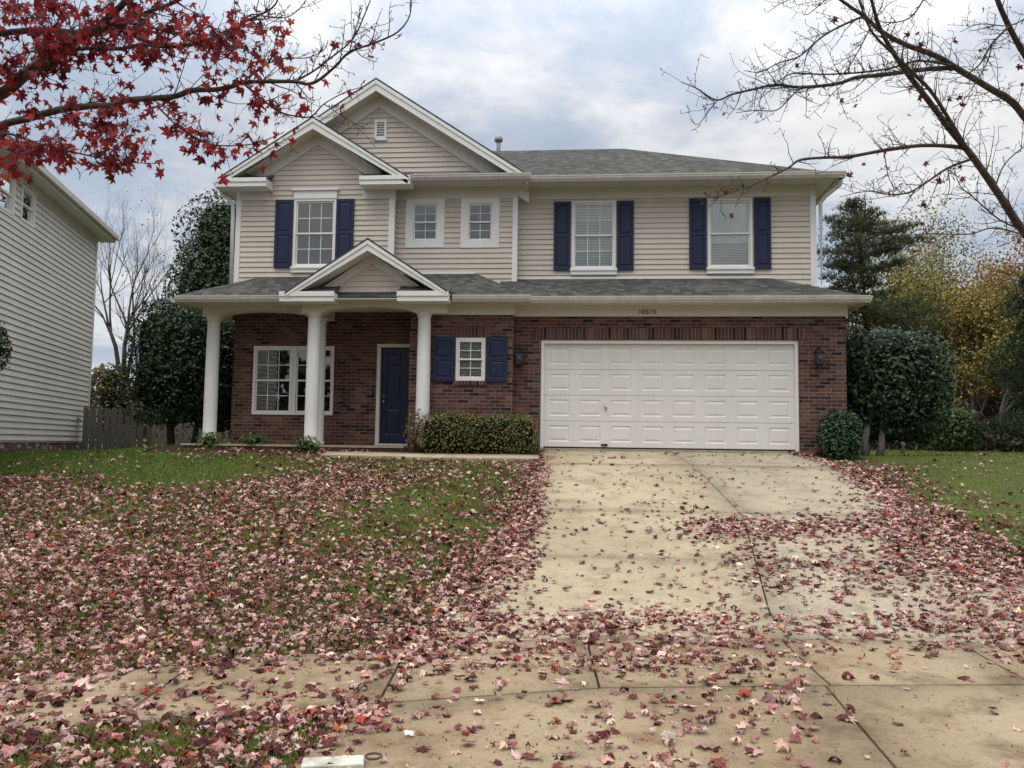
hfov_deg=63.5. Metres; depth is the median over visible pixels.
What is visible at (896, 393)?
holly tree
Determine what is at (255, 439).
foundation plant
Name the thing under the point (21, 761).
lawn grass
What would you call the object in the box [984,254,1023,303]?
woodland tree
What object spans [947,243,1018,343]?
woodland tree
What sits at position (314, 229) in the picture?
window
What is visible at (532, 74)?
sky
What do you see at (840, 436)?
round shrub
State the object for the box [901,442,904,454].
wooden stake
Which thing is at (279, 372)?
window
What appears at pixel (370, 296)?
house
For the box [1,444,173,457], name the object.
lawn grass
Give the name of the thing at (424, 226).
window
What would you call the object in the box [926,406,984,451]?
round bush
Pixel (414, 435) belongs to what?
nandina shrub
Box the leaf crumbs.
[212,452,1020,767]
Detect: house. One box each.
[0,135,118,455]
[170,78,872,453]
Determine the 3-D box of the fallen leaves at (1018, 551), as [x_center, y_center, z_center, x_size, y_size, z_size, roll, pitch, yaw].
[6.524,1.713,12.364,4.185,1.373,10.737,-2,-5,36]
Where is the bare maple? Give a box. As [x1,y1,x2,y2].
[660,0,1023,258]
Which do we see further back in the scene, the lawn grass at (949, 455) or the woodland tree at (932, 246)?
the woodland tree at (932, 246)
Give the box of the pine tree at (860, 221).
[817,193,958,451]
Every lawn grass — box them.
[0,701,367,767]
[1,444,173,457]
[845,452,1023,563]
[855,449,1023,454]
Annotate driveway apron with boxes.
[294,685,1023,767]
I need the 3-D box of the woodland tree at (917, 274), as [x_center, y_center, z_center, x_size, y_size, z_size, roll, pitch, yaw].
[20.024,-1.910,40.400,7.228,10.657,6.494,4,-6,-41]
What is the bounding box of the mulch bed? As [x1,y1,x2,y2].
[143,445,863,459]
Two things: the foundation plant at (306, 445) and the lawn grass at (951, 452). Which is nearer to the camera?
the foundation plant at (306, 445)
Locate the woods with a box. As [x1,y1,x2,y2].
[88,346,972,439]
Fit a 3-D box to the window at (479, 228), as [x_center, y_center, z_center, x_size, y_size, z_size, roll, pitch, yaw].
[-0.644,-3.333,17.383,0.810,1.070,0.480,0,-4,5]
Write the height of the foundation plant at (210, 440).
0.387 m
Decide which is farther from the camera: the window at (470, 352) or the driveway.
the window at (470, 352)
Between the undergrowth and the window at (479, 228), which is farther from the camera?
the undergrowth
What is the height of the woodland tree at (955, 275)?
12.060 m
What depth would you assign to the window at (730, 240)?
16.95 m
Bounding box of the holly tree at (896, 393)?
[846,325,960,455]
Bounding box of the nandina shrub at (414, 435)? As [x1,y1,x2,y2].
[402,405,425,452]
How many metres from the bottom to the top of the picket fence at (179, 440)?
1.272 m
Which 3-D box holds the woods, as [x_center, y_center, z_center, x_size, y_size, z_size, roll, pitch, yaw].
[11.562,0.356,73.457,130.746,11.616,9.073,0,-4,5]
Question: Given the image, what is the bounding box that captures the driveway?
[418,450,1023,645]
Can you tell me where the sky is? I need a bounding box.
[0,0,1023,430]
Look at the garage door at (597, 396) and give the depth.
15.73 m
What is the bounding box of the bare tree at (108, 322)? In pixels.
[95,174,210,446]
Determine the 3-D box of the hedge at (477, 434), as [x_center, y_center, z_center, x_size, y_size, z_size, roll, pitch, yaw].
[-0.670,0.956,15.310,2.365,0.976,0.709,0,-4,5]
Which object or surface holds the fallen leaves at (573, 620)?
on the driveway
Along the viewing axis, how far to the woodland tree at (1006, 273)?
41.70 m
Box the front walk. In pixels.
[320,451,538,460]
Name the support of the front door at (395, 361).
in the house at (370, 296)
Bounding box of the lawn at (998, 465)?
[0,439,1023,767]
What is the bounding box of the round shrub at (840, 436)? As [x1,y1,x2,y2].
[816,407,863,459]
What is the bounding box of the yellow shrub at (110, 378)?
[88,362,137,448]
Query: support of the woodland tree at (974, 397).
on the lawn at (998, 465)
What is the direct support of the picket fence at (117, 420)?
on the lawn at (998, 465)
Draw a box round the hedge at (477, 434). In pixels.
[417,409,538,454]
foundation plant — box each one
[195,431,222,447]
[238,432,267,448]
[292,435,320,452]
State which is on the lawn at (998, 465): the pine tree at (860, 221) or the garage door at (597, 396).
the pine tree at (860, 221)
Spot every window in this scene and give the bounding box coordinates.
[0,168,15,215]
[20,184,35,227]
[251,346,334,414]
[290,188,338,272]
[405,199,444,247]
[455,338,485,380]
[460,198,499,247]
[570,200,616,274]
[706,198,754,273]
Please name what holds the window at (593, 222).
in the house at (370, 296)
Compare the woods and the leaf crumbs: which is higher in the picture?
the woods
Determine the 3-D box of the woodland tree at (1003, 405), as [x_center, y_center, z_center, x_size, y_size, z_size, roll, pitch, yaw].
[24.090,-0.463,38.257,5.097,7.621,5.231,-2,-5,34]
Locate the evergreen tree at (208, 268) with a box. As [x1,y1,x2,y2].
[159,189,235,434]
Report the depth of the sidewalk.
5.44 m
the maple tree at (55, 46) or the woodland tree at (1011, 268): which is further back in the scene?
the woodland tree at (1011, 268)
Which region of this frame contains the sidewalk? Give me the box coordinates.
[0,636,1023,734]
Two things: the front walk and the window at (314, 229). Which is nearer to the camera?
the front walk
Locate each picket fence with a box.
[82,406,152,450]
[151,419,229,446]
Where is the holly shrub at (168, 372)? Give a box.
[112,292,234,444]
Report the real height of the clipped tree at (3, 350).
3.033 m
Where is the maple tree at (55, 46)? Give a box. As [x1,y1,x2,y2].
[0,0,415,200]
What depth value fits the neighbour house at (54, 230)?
18.04 m
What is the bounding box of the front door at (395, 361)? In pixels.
[380,348,409,443]
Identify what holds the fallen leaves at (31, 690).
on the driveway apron
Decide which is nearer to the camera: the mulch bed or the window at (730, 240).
the mulch bed
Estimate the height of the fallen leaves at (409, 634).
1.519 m
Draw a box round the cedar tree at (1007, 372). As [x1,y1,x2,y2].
[972,269,1023,444]
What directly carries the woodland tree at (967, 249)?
on the lawn at (998, 465)
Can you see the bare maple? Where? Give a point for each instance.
(948, 124)
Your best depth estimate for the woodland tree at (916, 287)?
40.96 m
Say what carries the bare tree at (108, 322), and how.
on the lawn at (998, 465)
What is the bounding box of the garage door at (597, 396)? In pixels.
[543,344,794,450]
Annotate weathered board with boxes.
[301,752,382,767]
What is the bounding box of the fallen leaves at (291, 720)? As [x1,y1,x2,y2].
[0,700,366,767]
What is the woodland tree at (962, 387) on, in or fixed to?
on the lawn at (998, 465)
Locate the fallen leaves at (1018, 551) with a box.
[827,453,1023,571]
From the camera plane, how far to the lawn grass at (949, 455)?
13.20 m
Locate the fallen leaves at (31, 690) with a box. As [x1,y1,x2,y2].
[0,631,1023,767]
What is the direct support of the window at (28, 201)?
in the neighbour house at (54, 230)
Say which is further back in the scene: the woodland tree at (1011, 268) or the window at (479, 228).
the woodland tree at (1011, 268)
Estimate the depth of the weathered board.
3.93 m
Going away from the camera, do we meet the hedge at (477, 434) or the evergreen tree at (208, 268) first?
the hedge at (477, 434)
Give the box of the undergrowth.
[871,359,1023,451]
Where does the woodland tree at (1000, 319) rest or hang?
on the lawn at (998, 465)
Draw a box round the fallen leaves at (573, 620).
[418,448,1023,644]
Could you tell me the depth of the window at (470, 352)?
15.85 m
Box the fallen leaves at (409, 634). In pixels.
[0,446,538,722]
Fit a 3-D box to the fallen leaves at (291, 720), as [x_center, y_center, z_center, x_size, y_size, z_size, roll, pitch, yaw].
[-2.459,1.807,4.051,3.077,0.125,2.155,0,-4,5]
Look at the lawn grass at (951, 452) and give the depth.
29.92 m
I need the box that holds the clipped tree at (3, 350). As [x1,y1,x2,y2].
[0,323,12,371]
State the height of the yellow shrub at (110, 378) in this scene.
2.914 m
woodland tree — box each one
[847,245,996,334]
[848,252,965,330]
[856,183,972,390]
[857,223,1008,406]
[873,205,1022,373]
[918,276,1023,447]
[931,254,1023,420]
[933,214,1023,397]
[938,292,1023,406]
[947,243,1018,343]
[966,203,1023,419]
[976,296,1023,435]
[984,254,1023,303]
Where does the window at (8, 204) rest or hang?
in the neighbour house at (54, 230)
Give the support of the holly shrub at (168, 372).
on the lawn at (998, 465)
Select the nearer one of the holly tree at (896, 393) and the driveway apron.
the driveway apron
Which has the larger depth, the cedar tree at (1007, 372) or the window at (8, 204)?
the cedar tree at (1007, 372)

